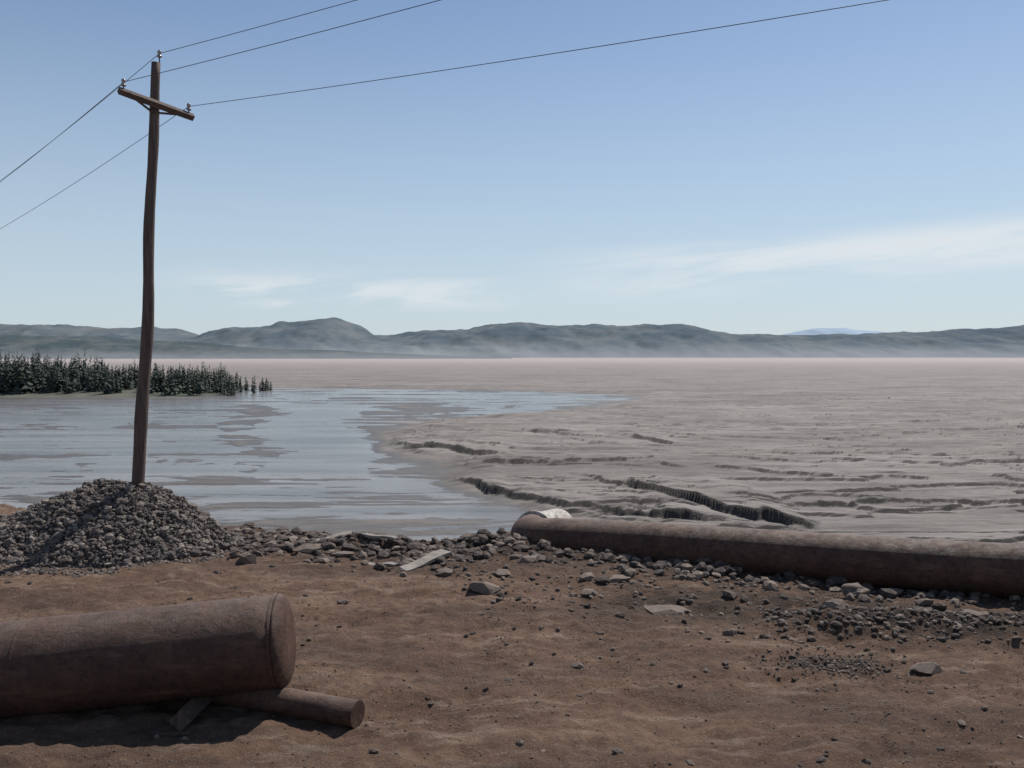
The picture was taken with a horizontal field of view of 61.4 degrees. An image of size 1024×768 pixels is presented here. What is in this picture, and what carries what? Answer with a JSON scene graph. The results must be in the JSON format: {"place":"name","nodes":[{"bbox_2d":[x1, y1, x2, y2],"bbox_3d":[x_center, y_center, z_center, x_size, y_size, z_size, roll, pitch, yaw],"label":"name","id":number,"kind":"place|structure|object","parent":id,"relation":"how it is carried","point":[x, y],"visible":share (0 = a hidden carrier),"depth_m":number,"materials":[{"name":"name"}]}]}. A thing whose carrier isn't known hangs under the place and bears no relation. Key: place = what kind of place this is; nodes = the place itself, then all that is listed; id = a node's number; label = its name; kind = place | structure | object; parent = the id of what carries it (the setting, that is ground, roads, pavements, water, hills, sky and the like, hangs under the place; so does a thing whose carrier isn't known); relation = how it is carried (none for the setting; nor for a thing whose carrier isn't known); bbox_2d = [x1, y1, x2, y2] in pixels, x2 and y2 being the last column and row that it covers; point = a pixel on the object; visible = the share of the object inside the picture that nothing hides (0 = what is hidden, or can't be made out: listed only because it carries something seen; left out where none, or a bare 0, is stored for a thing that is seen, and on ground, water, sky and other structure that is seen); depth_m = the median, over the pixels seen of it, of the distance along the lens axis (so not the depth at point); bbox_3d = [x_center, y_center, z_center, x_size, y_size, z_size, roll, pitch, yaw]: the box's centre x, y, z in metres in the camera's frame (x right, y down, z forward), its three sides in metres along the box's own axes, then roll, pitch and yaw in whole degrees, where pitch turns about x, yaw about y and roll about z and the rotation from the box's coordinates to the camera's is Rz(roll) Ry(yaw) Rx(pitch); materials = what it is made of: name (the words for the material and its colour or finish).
{"place":"outdoors","nodes":[
{"label":"outdoors","id":0,"kind":"place"},
{"bbox_2d":[0,387,238,396],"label":"shore bank","id":1,"kind":"structure","parent":0,"point":[124,393],"depth_m":174.67,"materials":[{"name":"brown soil"}]},
{"bbox_2d":[0,349,272,395],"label":"conifer forest","id":2,"kind":"object","parent":1,"relation":"on","point":[34,375],"visible":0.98,"depth_m":181.31,"materials":[{"name":"green plant"}]},
{"bbox_2d":[0,335,511,358],"bbox_3d":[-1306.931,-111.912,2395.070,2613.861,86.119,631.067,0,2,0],"label":"foothills","id":3,"kind":"structure","parent":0,"point":[55,347],"depth_m":2233.79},
{"bbox_2d":[0,388,629,540],"bbox_3d":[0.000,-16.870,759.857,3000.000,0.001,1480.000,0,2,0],"label":"water","id":4,"kind":"structure","parent":0,"point":[333,447],"depth_m":74.48,"materials":[{"name":"grey liquid"}]},
{"bbox_2d":[0,503,1023,767],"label":"dirt ground","id":5,"kind":"structure","parent":0,"point":[384,617],"depth_m":11.21,"materials":[{"name":"brown soil"}]},
{"bbox_2d":[0,478,265,576],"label":"gravel heap","id":6,"kind":"object","parent":5,"relation":"on","point":[103,523],"visible":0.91,"depth_m":18.12,"materials":[{"name":"gravel"}]},
{"bbox_2d":[117,50,194,488],"bbox_3d":[-7.952,-1.933,18.994,0.946,10.649,1.688,2,2,40],"label":"utility pole","id":7,"kind":"object","parent":6,"relation":"on","point":[154,103],"visible":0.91,"depth_m":18.85,"materials":[{"name":"brown wood"}]},
{"bbox_2d":[0,0,886,228],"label":"overhead wires","id":8,"kind":"object","parent":7,"relation":"attached to","point":[365,81],"visible":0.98,"depth_m":16.59,"materials":[{"name":"grey metal"}]},
{"bbox_2d":[0,594,295,717],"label":"steel pipe","id":9,"kind":"object","parent":5,"relation":"on","point":[75,662],"visible":0.98,"depth_m":9.86,"materials":[{"name":"brown metal"}]},
{"bbox_2d":[169,697,211,731],"bbox_3d":[-3.700,3.768,10.580,0.260,0.290,1.708,0,2,3],"label":"timber sleeper","id":10,"kind":"object","parent":5,"relation":"on","point":[181,719],"visible":0.36,"depth_m":9.81,"materials":[{"name":"grey wood"}]},
{"bbox_2d":[235,552,256,564],"bbox_3d":[-5.377,3.555,17.425,0.374,0.324,0.294,1,2,36],"label":"rock","id":11,"kind":"object","parent":5,"relation":"on","point":[244,558],"visible":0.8,"depth_m":17.34,"materials":[{"name":"grey stone"}]},
{"bbox_2d":[182,687,364,727],"bbox_3d":[-4.146,3.739,10.558,5.061,0.330,0.505,1,2,15],"label":"steel pipe","id":12,"kind":"object","parent":5,"relation":"on","point":[332,709],"visible":0.49,"depth_m":9.95,"materials":[{"name":"brown metal"}]},
{"bbox_2d":[292,543,321,553],"bbox_3d":[-4.403,3.561,18.508,0.608,0.237,0.278,0,2,0],"label":"rock","id":13,"kind":"object","parent":5,"relation":"on","point":[309,548],"visible":0.91,"depth_m":18.46,"materials":[{"name":"grey stone"}]},
{"bbox_2d":[315,531,351,540],"bbox_3d":[-4.109,3.517,19.724,0.901,0.120,0.192,-8,15,-15],"label":"wooden plank","id":14,"kind":"object","parent":5,"relation":"on","point":[340,533],"visible":0.45,"depth_m":19.76,"materials":[{"name":"grey wood"}]},
{"bbox_2d":[331,551,353,557],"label":"rock","id":15,"kind":"object","parent":5,"relation":"on","point":[342,554],"visible":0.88,"depth_m":18.03,"materials":[{"name":"grey stone"}]},
{"bbox_2d":[337,599,347,603],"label":"rock","id":16,"kind":"object","parent":5,"relation":"on","point":[343,601],"visible":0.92,"depth_m":14.69,"materials":[{"name":"grey stone"}]},
{"bbox_2d":[361,533,397,540],"bbox_3d":[-2.934,3.371,19.037,0.945,0.098,0.114,1,2,25],"label":"wooden plank","id":17,"kind":"object","parent":5,"relation":"on","point":[374,536],"visible":1,"depth_m":18.98,"materials":[{"name":"grey wood"}]},
{"bbox_2d":[368,562,397,566],"bbox_3d":[-2.596,3.611,17.227,0.671,0.110,0.128,1,8,20],"label":"wooden plank","id":18,"kind":"object","parent":5,"relation":"on","point":[392,564],"visible":0.64,"depth_m":17.13,"materials":[{"name":"grey wood"}]},
{"bbox_2d":[402,558,414,563],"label":"rock","id":19,"kind":"object","parent":5,"relation":"on","point":[408,560],"visible":0.34,"depth_m":17.46,"materials":[{"name":"grey stone"}]},
{"bbox_2d":[398,549,452,571],"bbox_3d":[-1.753,3.575,17.424,0.259,0.130,1.380,12,13,36],"label":"wooden plank","id":20,"kind":"object","parent":5,"relation":"on","point":[428,559],"visible":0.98,"depth_m":17.38,"materials":[{"name":"grey wood"}]},
{"bbox_2d":[435,567,452,576],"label":"rock","id":21,"kind":"object","parent":5,"relation":"on","point":[444,572],"visible":0.96,"depth_m":16.66,"materials":[{"name":"grey stone"}]},
{"bbox_2d":[468,581,500,594],"bbox_3d":[-0.490,3.635,15.325,0.603,0.272,0.431,0,2,0],"label":"rock","id":22,"kind":"object","parent":5,"relation":"on","point":[486,588],"visible":0.95,"depth_m":15.19,"materials":[{"name":"grey stone"}]},
{"bbox_2d":[491,569,510,576],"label":"rock","id":23,"kind":"object","parent":5,"relation":"on","point":[501,572],"visible":0.92,"depth_m":16.35,"materials":[{"name":"grey stone"}]},
{"bbox_2d":[1,536,1023,767],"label":"road pebbles","id":24,"kind":"object","parent":5,"relation":"on","point":[519,742],"visible":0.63,"depth_m":11.43,"materials":[{"name":"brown stone"}]},
{"bbox_2d":[519,555,538,562],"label":"rock","id":25,"kind":"object","parent":5,"relation":"on","point":[531,559],"visible":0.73,"depth_m":17.24,"materials":[{"name":"grey stone"}]},
{"bbox_2d":[571,662,583,668],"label":"rock","id":26,"kind":"object","parent":5,"relation":"on","point":[577,665],"visible":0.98,"depth_m":11.60,"materials":[{"name":"grey stone"}]},
{"bbox_2d":[580,588,597,596],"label":"rock","id":27,"kind":"object","parent":5,"relation":"on","point":[585,592],"visible":0.91,"depth_m":15.07,"materials":[{"name":"grey stone"}]},
{"bbox_2d":[202,522,1023,689],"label":"rubble","id":28,"kind":"object","parent":5,"relation":"on","point":[274,540],"visible":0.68,"depth_m":16.21,"materials":[{"name":"grey stone"}]},
{"bbox_2d":[609,574,630,582],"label":"rock","id":29,"kind":"object","parent":5,"relation":"on","point":[618,578],"visible":0.68,"depth_m":16.02,"materials":[{"name":"grey stone"}]},
{"bbox_2d":[643,605,687,614],"bbox_3d":[2.613,3.795,14.333,0.819,0.226,0.459,0,2,0],"label":"rock","id":30,"kind":"object","parent":5,"relation":"on","point":[665,609],"visible":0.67,"depth_m":14.26,"materials":[{"name":"grey stone"}]},
{"bbox_2d":[722,629,736,634],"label":"rock","id":31,"kind":"object","parent":5,"relation":"on","point":[730,632],"visible":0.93,"depth_m":12.99,"materials":[{"name":"grey stone"}]},
{"bbox_2d":[510,509,1023,597],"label":"tailings pipeline","id":32,"kind":"object","parent":5,"relation":"on","point":[990,568],"visible":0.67,"depth_m":16.21,"materials":[{"name":"metal"}]},
{"bbox_2d":[822,599,845,609],"bbox_3d":[5.105,3.523,13.594,0.404,0.219,0.280,0,2,0],"label":"rock","id":33,"kind":"object","parent":5,"relation":"on","point":[835,604],"visible":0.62,"depth_m":13.59,"materials":[{"name":"grey stone"}]},
{"bbox_2d":[841,583,869,598],"bbox_3d":[5.914,3.611,14.867,0.458,0.328,0.361,-2,3,-41],"label":"rock","id":34,"kind":"object","parent":5,"relation":"on","point":[855,589],"visible":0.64,"depth_m":14.80,"materials":[{"name":"grey stone"}]},
{"bbox_2d":[910,662,942,674],"bbox_3d":[5.564,3.828,11.569,0.409,0.199,0.284,-1,2,-22],"label":"rock","id":35,"kind":"object","parent":5,"relation":"on","point":[932,668],"visible":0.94,"depth_m":11.51,"materials":[{"name":"grey stone"}]},
{"bbox_2d":[956,609,982,617],"bbox_3d":[7.213,3.643,13.537,0.510,0.241,0.354,0,2,0],"label":"rock","id":36,"kind":"object","parent":5,"relation":"on","point":[965,612],"visible":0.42,"depth_m":13.43,"materials":[{"name":"grey stone"}]},
{"bbox_2d":[0,358,1023,543],"bbox_3d":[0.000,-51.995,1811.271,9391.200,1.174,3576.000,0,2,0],"label":"tailings mud","id":37,"kind":"structure","parent":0,"point":[924,448],"depth_m":78.06,"materials":[{"name":"grey soil"}]},
{"bbox_2d":[0,317,1023,357],"bbox_3d":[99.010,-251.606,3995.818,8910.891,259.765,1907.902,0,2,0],"label":"hills","id":38,"kind":"structure","parent":0,"point":[520,340],"depth_m":3459.63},
{"bbox_2d":[0,0,1023,334],"label":"sky","id":39,"kind":"structure","parent":0,"point":[859,167],"materials":[{"name":"blue"}]},
{"bbox_2d":[783,328,887,334],"bbox_3d":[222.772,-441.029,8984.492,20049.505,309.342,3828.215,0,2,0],"label":"distant mountains","id":40,"kind":"structure","parent":0,"point":[815,331],"depth_m":8619.77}
]}

